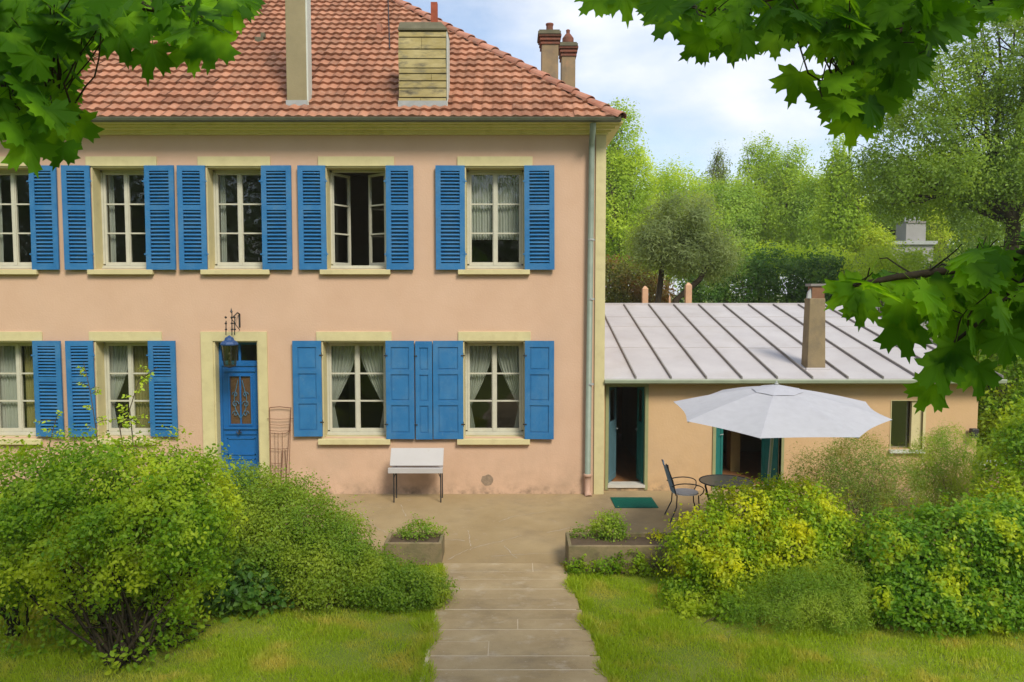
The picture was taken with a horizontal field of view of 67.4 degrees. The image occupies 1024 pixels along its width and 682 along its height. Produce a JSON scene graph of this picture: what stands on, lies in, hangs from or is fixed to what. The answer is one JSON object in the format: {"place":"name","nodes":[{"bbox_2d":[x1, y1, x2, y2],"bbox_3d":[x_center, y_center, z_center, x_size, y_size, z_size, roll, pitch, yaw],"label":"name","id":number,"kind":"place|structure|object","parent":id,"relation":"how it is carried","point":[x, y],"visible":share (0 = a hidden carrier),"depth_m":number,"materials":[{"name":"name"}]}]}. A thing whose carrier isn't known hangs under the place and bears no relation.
{"place":"outdoors","nodes":[
{"label":"outdoors","id":0,"kind":"place"},
{"bbox_2d":[0,295,1023,681],"bbox_3d":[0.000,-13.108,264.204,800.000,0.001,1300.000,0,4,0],"label":"ground","id":1,"kind":"structure","parent":0,"point":[692,665],"depth_m":8.34,"materials":[{"name":"green plant"}]},
{"bbox_2d":[0,436,58,636],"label":"edge bush","id":2,"kind":"object","parent":1,"relation":"on","point":[13,618],"visible":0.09,"depth_m":8.62,"materials":[{"name":"green plant"}]},
{"bbox_2d":[35,410,64,607],"bbox_3d":[-5.563,2.046,9.348,0.409,2.454,0.206,0,4,0],"label":"sapling","id":3,"kind":"object","parent":1,"relation":"on","point":[56,432],"visible":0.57,"depth_m":9.27,"materials":[{"name":"green plant"}]},
{"bbox_2d":[76,362,110,558],"bbox_3d":[-5.049,1.766,9.283,0.526,3.021,0.201,2,4,22],"label":"sapling","id":4,"kind":"object","parent":1,"relation":"on","point":[89,406],"visible":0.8,"depth_m":9.26,"materials":[{"name":"green plant"}]},
{"bbox_2d":[0,572,219,675],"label":"undergrowth","id":5,"kind":"object","parent":1,"relation":"on","point":[160,638],"visible":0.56,"depth_m":8.23,"materials":[{"name":"green plant"}]},
{"bbox_2d":[0,424,253,668],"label":"round bush","id":6,"kind":"object","parent":1,"relation":"on","point":[60,528],"visible":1,"depth_m":7.99,"materials":[{"name":"green plant"}]},
{"bbox_2d":[109,414,147,610],"bbox_3d":[-4.560,2.070,9.180,0.473,2.429,0.215,-1,4,-17],"label":"sapling","id":7,"kind":"object","parent":1,"relation":"on","point":[126,424],"visible":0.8,"depth_m":9.09,"materials":[{"name":"green plant"}]},
{"bbox_2d":[0,0,265,178],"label":"maple tree","id":8,"kind":"object","parent":1,"relation":"on","point":[46,46],"visible":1,"depth_m":2.56,"materials":[{"name":"green plant"}]},
{"bbox_2d":[110,365,156,596],"bbox_3d":[-4.512,1.783,9.224,0.601,2.994,0.181,0,4,0],"label":"sapling","id":9,"kind":"object","parent":1,"relation":"on","point":[143,379],"visible":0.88,"depth_m":9.17,"materials":[{"name":"green plant"}]},
{"bbox_2d":[189,548,306,622],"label":"broad leaf plant","id":10,"kind":"object","parent":1,"relation":"on","point":[235,586],"visible":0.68,"depth_m":9.17,"materials":[{"name":"green plant"}]},
{"bbox_2d":[267,406,293,482],"bbox_3d":[-4.381,2.117,14.500,0.527,1.770,0.240,0,4,0],"label":"wire trellis","id":11,"kind":"object","parent":1,"relation":"on","point":[282,433],"visible":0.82,"depth_m":14.57,"materials":[{"name":"brown metal"}]},
{"bbox_2d":[197,450,404,615],"bbox_3d":[-2.821,2.368,9.986,2.988,1.788,2.034,0,4,0],"label":"hedge shrub","id":12,"kind":"object","parent":1,"relation":"on","point":[314,559],"visible":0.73,"depth_m":9.60,"materials":[{"name":"green plant"}]},
{"bbox_2d":[0,0,626,496],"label":"house","id":13,"kind":"structure","parent":1,"relation":"on","point":[348,148],"depth_m":14.49,"materials":[{"name":"plaster"},{"name":"clay tile"},{"name":"blue paint"}]},
{"bbox_2d":[0,180,3,261],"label":"curtain","id":14,"kind":"object","parent":13,"relation":"hanging from","point":[1,244],"visible":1,"depth_m":14.80,"materials":[{"name":"grey fabric"}]},
{"bbox_2d":[0,346,18,427],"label":"curtain","id":15,"kind":"object","parent":13,"relation":"hanging from","point":[8,386],"visible":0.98,"depth_m":14.99,"materials":[{"name":"white fabric"}]},
{"bbox_2d":[0,166,31,268],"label":"window","id":16,"kind":"structure","parent":13,"relation":"in","point":[22,170],"depth_m":14.65,"materials":[{"name":"white paint"}]},
{"bbox_2d":[0,341,38,437],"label":"window","id":17,"kind":"structure","parent":13,"relation":"in","point":[18,345],"depth_m":14.87,"materials":[{"name":"white paint"}]},
{"bbox_2d":[24,346,35,427],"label":"curtain","id":18,"kind":"object","parent":13,"relation":"hanging from","point":[28,353],"visible":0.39,"depth_m":14.99,"materials":[{"name":"fabric"}]},
{"bbox_2d":[108,175,115,261],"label":"curtain","id":19,"kind":"object","parent":13,"relation":"hanging from","point":[112,217],"visible":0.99,"depth_m":14.78,"materials":[{"name":"grey fabric"}]},
{"bbox_2d":[91,166,145,268],"bbox_3d":[-7.342,-2.319,14.548,1.015,1.904,0.346,0,4,0],"label":"window","id":20,"kind":"structure","parent":13,"relation":"in","point":[98,173],"depth_m":14.62,"materials":[{"name":"white paint"}]},
{"bbox_2d":[110,346,127,427],"bbox_3d":[-7.604,0.888,14.988,0.459,1.711,0.048,0,4,0],"label":"curtain","id":21,"kind":"object","parent":13,"relation":"hanging from","point":[118,359],"visible":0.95,"depth_m":14.97,"materials":[{"name":"white fabric"}]},
{"bbox_2d":[94,341,152,437],"bbox_3d":[-7.375,0.910,14.756,1.045,1.853,0.346,0,4,0],"label":"window","id":22,"kind":"structure","parent":13,"relation":"in","point":[102,348],"depth_m":14.84,"materials":[{"name":"white paint"}]},
{"bbox_2d":[133,346,149,427],"bbox_3d":[-7.145,0.888,14.988,0.459,1.711,0.048,0,4,0],"label":"curtain","id":23,"kind":"object","parent":13,"relation":"hanging from","point":[140,358],"visible":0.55,"depth_m":14.99,"materials":[{"name":"fabric"}]},
{"bbox_2d":[219,175,226,261],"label":"curtain","id":24,"kind":"object","parent":13,"relation":"hanging from","point":[223,221],"visible":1,"depth_m":14.79,"materials":[{"name":"grey fabric"}]},
{"bbox_2d":[220,308,240,367],"bbox_3d":[-5.145,-0.067,14.222,0.314,1.106,0.570,2,4,22],"label":"lantern","id":25,"kind":"object","parent":13,"relation":"attached to","point":[229,340],"visible":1,"depth_m":14.09,"materials":[{"name":"blue metal"}]},
{"bbox_2d":[206,166,262,268],"bbox_3d":[-5.185,-2.319,14.548,1.047,1.904,0.346,0,4,0],"label":"window","id":26,"kind":"structure","parent":13,"relation":"in","point":[212,172],"depth_m":14.63,"materials":[{"name":"white paint"}]},
{"bbox_2d":[219,342,258,484],"bbox_3d":[-5.223,1.419,14.792,0.788,2.806,0.119,0,4,0],"label":"front door","id":27,"kind":"structure","parent":13,"relation":"in","point":[239,383],"depth_m":14.80,"materials":[{"name":"blue paint"}]},
{"bbox_2d":[332,346,354,427],"bbox_3d":[-3.264,0.888,14.988,0.548,1.711,0.048,0,4,0],"label":"curtain","id":28,"kind":"object","parent":13,"relation":"hanging from","point":[343,358],"visible":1,"depth_m":14.97,"materials":[{"name":"white fabric"}]},
{"bbox_2d":[322,341,385,437],"bbox_3d":[-2.990,0.910,14.756,1.224,1.853,0.346,0,4,0],"label":"window","id":29,"kind":"structure","parent":13,"relation":"in","point":[327,373],"depth_m":14.86,"materials":[{"name":"white paint"}]},
{"bbox_2d":[325,166,385,268],"bbox_3d":[-2.916,-2.332,14.748,1.142,1.904,0.747,0,4,0],"label":"window","id":30,"kind":"structure","parent":13,"relation":"in","point":[331,171],"depth_m":14.66,"materials":[{"name":"white paint"}]},
{"bbox_2d":[360,346,383,427],"bbox_3d":[-2.716,0.888,14.988,0.548,1.711,0.048,0,4,0],"label":"curtain","id":31,"kind":"object","parent":13,"relation":"hanging from","point":[372,358],"visible":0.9,"depth_m":14.96,"materials":[{"name":"white fabric"}]},
{"bbox_2d":[470,346,491,427],"bbox_3d":[-0.602,0.888,14.988,0.524,1.711,0.048,0,4,0],"label":"curtain","id":32,"kind":"object","parent":13,"relation":"hanging from","point":[480,358],"visible":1,"depth_m":14.96,"materials":[{"name":"white fabric"}]},
{"bbox_2d":[472,175,492,239],"bbox_3d":[-0.574,-2.590,14.764,0.489,1.281,0.048,0,4,0],"label":"curtain","id":33,"kind":"object","parent":13,"relation":"hanging from","point":[482,192],"visible":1,"depth_m":14.77,"materials":[{"name":"white fabric"}]},
{"bbox_2d":[463,341,524,437],"bbox_3d":[-0.340,0.910,14.756,1.175,1.853,0.346,0,4,0],"label":"window","id":34,"kind":"structure","parent":13,"relation":"in","point":[494,430],"depth_m":14.86,"materials":[{"name":"white paint"}]},
{"bbox_2d":[465,166,524,268],"bbox_3d":[-0.320,-2.319,14.548,1.126,1.904,0.346,0,4,0],"label":"window","id":35,"kind":"structure","parent":13,"relation":"in","point":[495,171],"depth_m":14.65,"materials":[{"name":"white paint"}]},
{"bbox_2d":[497,346,518,427],"bbox_3d":[-0.079,0.888,14.988,0.524,1.711,0.048,0,4,0],"label":"curtain","id":36,"kind":"object","parent":13,"relation":"hanging from","point":[508,358],"visible":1,"depth_m":14.97,"materials":[{"name":"white fabric"}]},
{"bbox_2d":[498,175,518,239],"bbox_3d":[-0.065,-2.590,14.764,0.489,1.281,0.048,0,4,0],"label":"curtain","id":37,"kind":"object","parent":13,"relation":"hanging from","point":[508,192],"visible":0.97,"depth_m":14.77,"materials":[{"name":"white fabric"}]},
{"bbox_2d":[333,550,459,613],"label":"hedge","id":38,"kind":"object","parent":1,"relation":"on","point":[419,586],"visible":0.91,"depth_m":9.42,"materials":[{"name":"green plant"}]},
{"bbox_2d":[405,561,631,681],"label":"edge grass","id":39,"kind":"structure","parent":1,"relation":"on","point":[430,624],"depth_m":8.72,"materials":[{"name":"green plant"}]},
{"bbox_2d":[562,553,592,575],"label":"weed","id":40,"kind":"object","parent":1,"relation":"on","point":[580,569],"visible":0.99,"depth_m":10.54,"materials":[{"name":"green plant"}]},
{"bbox_2d":[587,553,624,574],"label":"weed","id":41,"kind":"object","parent":1,"relation":"on","point":[602,563],"visible":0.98,"depth_m":10.53,"materials":[{"name":"green plant"}]},
{"bbox_2d":[611,544,644,575],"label":"weed","id":42,"kind":"object","parent":1,"relation":"on","point":[637,562],"visible":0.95,"depth_m":10.54,"materials":[{"name":"green plant"}]},
{"bbox_2d":[605,96,674,288],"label":"poplar","id":43,"kind":"object","parent":1,"relation":"on","point":[622,203],"visible":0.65,"depth_m":40.64,"materials":[{"name":"green plant"}]},
{"bbox_2d":[605,254,677,302],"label":"rust hedge","id":44,"kind":"object","parent":1,"relation":"on","point":[616,281],"visible":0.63,"depth_m":29.27,"materials":[{"name":"green plant"}]},
{"bbox_2d":[638,557,670,576],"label":"weed","id":45,"kind":"object","parent":1,"relation":"on","point":[649,570],"visible":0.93,"depth_m":10.54,"materials":[{"name":"green plant"}]},
{"bbox_2d":[627,154,726,288],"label":"slender tree","id":46,"kind":"object","parent":1,"relation":"on","point":[674,184],"visible":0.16,"depth_m":44.87,"materials":[{"name":"green plant"}]},
{"bbox_2d":[619,183,743,302],"bbox_3d":[5.694,-1.504,26.001,4.115,7.422,3.128,0,4,0],"label":"olive tree","id":47,"kind":"object","parent":1,"relation":"on","point":[663,243],"visible":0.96,"depth_m":25.19,"materials":[{"name":"green plant"}]},
{"bbox_2d":[650,573,773,627],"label":"ground cover","id":48,"kind":"object","parent":1,"relation":"on","point":[689,594],"visible":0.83,"depth_m":9.35,"materials":[{"name":"green plant"}]},
{"bbox_2d":[672,222,751,302],"bbox_3d":[6.578,-0.897,25.439,2.676,6.262,2.544,0,4,0],"label":"leaning tree","id":49,"kind":"object","parent":1,"relation":"on","point":[681,294],"visible":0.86,"depth_m":25.01,"materials":[{"name":"green plant"}]},
{"bbox_2d":[701,139,735,212],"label":"thin top tree","id":50,"kind":"object","parent":1,"relation":"on","point":[714,165],"visible":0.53,"depth_m":54.12,"materials":[{"name":"green plant"}]},
{"bbox_2d":[683,167,771,270],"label":"broad tree","id":51,"kind":"object","parent":1,"relation":"on","point":[734,198],"visible":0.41,"depth_m":48.15,"materials":[{"name":"green plant"}]},
{"bbox_2d":[649,470,872,598],"bbox_3d":[3.264,2.505,10.125,2.883,1.602,1.757,0,4,0],"label":"yellow shrub","id":52,"kind":"object","parent":1,"relation":"on","point":[778,531],"visible":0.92,"depth_m":9.75,"materials":[{"name":"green plant"}]},
{"bbox_2d":[726,130,800,264],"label":"twin top poplar","id":53,"kind":"object","parent":1,"relation":"on","point":[758,169],"visible":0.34,"depth_m":50.93,"materials":[{"name":"green plant"}]},
{"bbox_2d":[675,239,876,308],"bbox_3d":[10.071,-0.891,29.035,7.998,5.848,3.136,0,4,0],"label":"ivy hedge","id":54,"kind":"object","parent":1,"relation":"on","point":[757,290],"visible":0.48,"depth_m":28.30,"materials":[{"name":"green plant"}]},
{"bbox_2d":[754,138,816,287],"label":"upright poplar","id":55,"kind":"object","parent":1,"relation":"on","point":[785,181],"visible":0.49,"depth_m":48.82,"materials":[{"name":"green plant"}]},
{"bbox_2d":[715,237,858,302],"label":"light hedge","id":56,"kind":"object","parent":1,"relation":"on","point":[789,250],"visible":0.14,"depth_m":30.34,"materials":[{"name":"green plant"}]},
{"bbox_2d":[574,0,1023,414],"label":"spreading maple","id":57,"kind":"object","parent":1,"relation":"on","point":[879,55],"visible":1,"depth_m":2.62,"materials":[{"name":"green plant"}]},
{"bbox_2d":[723,551,881,639],"bbox_3d":[3.458,2.899,9.061,1.998,0.879,1.303,0,4,0],"label":"feathery shrub","id":58,"kind":"object","parent":1,"relation":"on","point":[814,608],"visible":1,"depth_m":8.88,"materials":[{"name":"green plant"}]},
{"bbox_2d":[778,163,829,257],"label":"feathery tree","id":59,"kind":"object","parent":1,"relation":"on","point":[804,239],"visible":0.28,"depth_m":46.99,"materials":[{"name":"green plant"}]},
{"bbox_2d":[604,284,1006,490],"bbox_3d":[5.534,0.771,17.721,7.643,4.122,6.450,0,4,0],"label":"annex","id":60,"kind":"object","parent":1,"relation":"on","point":[660,358],"visible":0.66,"depth_m":15.22,"materials":[{"name":"paint"}]},
{"bbox_2d":[608,387,617,482],"bbox_3d":[2.008,1.825,15.270,0.088,1.894,0.560,1,4,22],"label":"door leaf","id":61,"kind":"structure","parent":60,"relation":"in","point":[612,424],"depth_m":15.33,"materials":[{"name":"teal paint"}]},
{"bbox_2d":[635,387,643,482],"bbox_3d":[2.523,1.828,15.225,0.088,1.894,0.420,0,4,-6],"label":"door leaf","id":62,"kind":"structure","parent":60,"relation":"in","point":[640,424],"depth_m":15.21,"materials":[{"name":"teal paint"}]},
{"bbox_2d":[715,427,723,473],"bbox_3d":[4.058,2.063,15.040,0.200,1.529,0.088,-2,4,-28],"label":"door leaf","id":63,"kind":"structure","parent":60,"relation":"in","point":[719,432],"depth_m":15.06,"materials":[{"name":"teal paint"}]},
{"bbox_2d":[761,438,778,481],"bbox_3d":[5.123,2.050,15.239,0.040,1.529,0.420,-2,4,-28],"label":"door leaf","id":64,"kind":"structure","parent":60,"relation":"in","point":[765,443],"depth_m":15.28,"materials":[{"name":"teal paint"}]},
{"bbox_2d":[889,400,925,464],"bbox_3d":[7.660,1.770,14.935,0.692,1.266,0.240,0,4,0],"label":"window","id":65,"kind":"structure","parent":60,"relation":"in","point":[916,421],"depth_m":14.91,"materials":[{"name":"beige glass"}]},
{"bbox_2d":[969,428,978,437],"bbox_3d":[8.895,1.774,14.814,0.130,0.180,0.159,0,4,0],"label":"wall box","id":66,"kind":"object","parent":60,"relation":"attached to","point":[975,431],"visible":0.78,"depth_m":14.74,"materials":[{"name":"black metal"}]},
{"bbox_2d":[606,161,1023,302],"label":"distant wood","id":67,"kind":"object","parent":1,"relation":"on","point":[763,211],"depth_m":64.75,"materials":[{"name":"green plant"}]},
{"bbox_2d":[804,134,880,259],"bbox_3d":[17.031,-4.704,39.809,3.535,12.047,3.353,0,4,0],"label":"column tree","id":68,"kind":"object","parent":1,"relation":"on","point":[834,214],"visible":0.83,"depth_m":39.11,"materials":[{"name":"green plant"}]},
{"bbox_2d":[835,216,902,311],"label":"lime shrub","id":69,"kind":"object","parent":1,"relation":"on","point":[877,237],"visible":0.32,"depth_m":38.97,"materials":[{"name":"green plant"}]},
{"bbox_2d":[835,232,959,324],"bbox_3d":[13.705,-0.828,26.942,4.685,5.966,3.085,0,4,0],"label":"pale shrub","id":70,"kind":"object","parent":1,"relation":"on","point":[915,263],"visible":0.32,"depth_m":26.44,"materials":[{"name":"green plant"}]},
{"bbox_2d":[880,217,937,329],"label":"flat building","id":71,"kind":"structure","parent":1,"relation":"on","point":[913,231],"depth_m":43.97,"materials":[{"name":"concrete"}]},
{"bbox_2d":[853,148,974,247],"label":"dark tree","id":72,"kind":"object","parent":1,"relation":"on","point":[893,231],"visible":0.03,"depth_m":50.09,"materials":[{"name":"green plant"}]},
{"bbox_2d":[832,470,1023,640],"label":"leafy shrub","id":73,"kind":"object","parent":1,"relation":"on","point":[957,585],"visible":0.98,"depth_m":8.89,"materials":[{"name":"green plant"}]},
{"bbox_2d":[833,15,1023,393],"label":"tree","id":74,"kind":"object","parent":1,"relation":"on","point":[991,181],"visible":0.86,"depth_m":22.90,"materials":[{"name":"green plant"}]},
{"bbox_2d":[920,204,959,338],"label":"lime bush","id":75,"kind":"object","parent":1,"relation":"on","point":[938,236],"visible":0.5,"depth_m":45.06,"materials":[{"name":"green plant"}]},
{"bbox_2d":[918,250,1017,388],"bbox_3d":[16.406,-0.426,26.046,5.868,5.297,3.103,0,4,0],"label":"screen hedge","id":76,"kind":"object","parent":1,"relation":"on","point":[926,323],"visible":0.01,"depth_m":25.99,"materials":[{"name":"green plant"}]},
{"bbox_2d":[915,194,1023,352],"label":"back right tree","id":77,"kind":"object","parent":1,"relation":"on","point":[972,245],"visible":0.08,"depth_m":46.73,"materials":[{"name":"green plant"}]},
{"bbox_2d":[971,460,1023,499],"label":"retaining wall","id":78,"kind":"structure","parent":1,"relation":"on","point":[989,477],"depth_m":14.15,"materials":[{"name":"grey stone"}]},
{"bbox_2d":[973,349,1023,457],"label":"dark bush","id":79,"kind":"object","parent":1,"relation":"on","point":[994,400],"visible":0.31,"depth_m":17.04,"materials":[{"name":"green plant"}]},
{"bbox_2d":[427,563,607,681],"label":"path","id":80,"kind":"structure","parent":0,"point":[505,586],"depth_m":8.84,"materials":[{"name":"beige stone"}]},
{"bbox_2d":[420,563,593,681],"bbox_3d":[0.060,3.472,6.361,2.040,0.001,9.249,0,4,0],"label":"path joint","id":81,"kind":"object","parent":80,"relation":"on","point":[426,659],"visible":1,"depth_m":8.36,"materials":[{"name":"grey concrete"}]},
{"bbox_2d":[246,491,976,565],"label":"patio","id":82,"kind":"structure","parent":0,"point":[480,518],"depth_m":13.24,"materials":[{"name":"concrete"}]},
{"bbox_2d":[384,532,444,564],"bbox_3d":[-1.413,3.022,11.182,0.820,0.330,0.500,0,4,0],"label":"planter","id":83,"kind":"object","parent":82,"relation":"on","point":[431,549],"visible":0.66,"depth_m":10.94,"materials":[{"name":"concrete"}]},
{"bbox_2d":[388,512,448,540],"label":"planter weed","id":84,"kind":"object","parent":83,"relation":"in","point":[426,528],"visible":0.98,"depth_m":11.33,"materials":[{"name":"green plant"}]},
{"bbox_2d":[388,448,443,502],"bbox_3d":[-1.769,2.477,14.245,1.001,0.965,0.393,0,4,0],"label":"bench","id":85,"kind":"object","parent":82,"relation":"on","point":[416,460],"visible":1,"depth_m":14.19,"materials":[{"name":"paint"}]},
{"bbox_2d":[361,505,587,558],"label":"pale cracks","id":86,"kind":"object","parent":82,"relation":"on","point":[469,536],"visible":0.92,"depth_m":12.00,"materials":[{"name":"beige concrete"}]},
{"bbox_2d":[610,497,658,507],"bbox_3d":[2.235,2.961,14.081,0.774,0.012,0.683,0,4,0],"label":"door mat","id":87,"kind":"object","parent":82,"relation":"on","point":[634,502],"depth_m":14.06,"materials":[{"name":"green fabric"}]},
{"bbox_2d":[565,532,704,572],"bbox_3d":[1.755,3.008,10.940,1.950,0.390,0.620,0,4,0],"label":"planter","id":88,"kind":"object","parent":82,"relation":"on","point":[591,548],"visible":0.37,"depth_m":10.63,"materials":[{"name":"concrete"}]},
{"bbox_2d":[569,521,593,539],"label":"planter sprig","id":89,"kind":"object","parent":88,"relation":"in","point":[578,529],"visible":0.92,"depth_m":11.18,"materials":[{"name":"green plant"}]},
{"bbox_2d":[585,506,630,541],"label":"planter shrub","id":90,"kind":"object","parent":88,"relation":"on","point":[609,520],"visible":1,"depth_m":11.09,"materials":[{"name":"green plant"}]},
{"bbox_2d":[633,528,666,541],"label":"yellow sprig","id":91,"kind":"object","parent":88,"relation":"in","point":[660,536],"visible":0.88,"depth_m":11.06,"materials":[{"name":"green plant"}]},
{"bbox_2d":[661,459,704,522],"bbox_3d":[2.901,2.541,13.091,0.664,0.994,0.578,0,4,0],"label":"garden chair","id":92,"kind":"object","parent":82,"relation":"on","point":[685,492],"visible":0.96,"depth_m":12.96,"materials":[{"name":"black metal"}]},
{"bbox_2d":[699,474,753,516],"bbox_3d":[3.564,2.689,12.799,0.894,0.734,0.894,0,4,0],"label":"garden table","id":93,"kind":"object","parent":82,"relation":"on","point":[709,480],"visible":0.59,"depth_m":12.82,"materials":[{"name":"grey metal"}]},
{"bbox_2d":[674,381,892,489],"bbox_3d":[3.729,1.867,10.642,2.491,2.647,3.157,4,5,44],"label":"parasol","id":94,"kind":"object","parent":82,"relation":"on","point":[773,411],"visible":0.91,"depth_m":9.96,"materials":[{"name":"fabric"}]},
{"bbox_2d":[785,430,942,544],"bbox_3d":[5.572,2.187,12.304,2.491,1.865,1.856,0,4,0],"label":"wispy shrub","id":95,"kind":"object","parent":82,"relation":"on","point":[859,498],"visible":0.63,"depth_m":12.12,"materials":[{"name":"green plant"}]},
{"bbox_2d":[897,418,991,519],"bbox_3d":[7.394,2.176,13.195,1.630,1.723,1.368,0,4,0],"label":"fine shrub","id":96,"kind":"object","parent":82,"relation":"on","point":[950,470],"visible":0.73,"depth_m":12.98,"materials":[{"name":"green plant"}]},
{"bbox_2d":[960,391,1023,541],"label":"tall edge shrub","id":97,"kind":"object","parent":82,"relation":"on","point":[1011,437],"visible":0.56,"depth_m":11.55,"materials":[{"name":"green plant"}]},
{"bbox_2d":[642,286,647,302],"bbox_3d":[4.163,0.321,24.157,0.173,4.093,0.173,0,4,0],"label":"wooden post","id":98,"kind":"object","parent":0,"point":[644,294],"visible":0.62,"depth_m":23.96,"materials":[{"name":"beige wood"}]},
{"bbox_2d":[684,283,691,302],"bbox_3d":[5.518,0.267,24.161,0.187,4.199,0.187,0,4,0],"label":"wooden post","id":99,"kind":"object","parent":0,"point":[688,292],"visible":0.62,"depth_m":23.96,"materials":[{"name":"beige wood"}]},
{"bbox_2d":[403,0,1023,294],"label":"sky","id":100,"kind":"structure","parent":0,"point":[686,108],"materials":[{"name":"white"}]}
]}

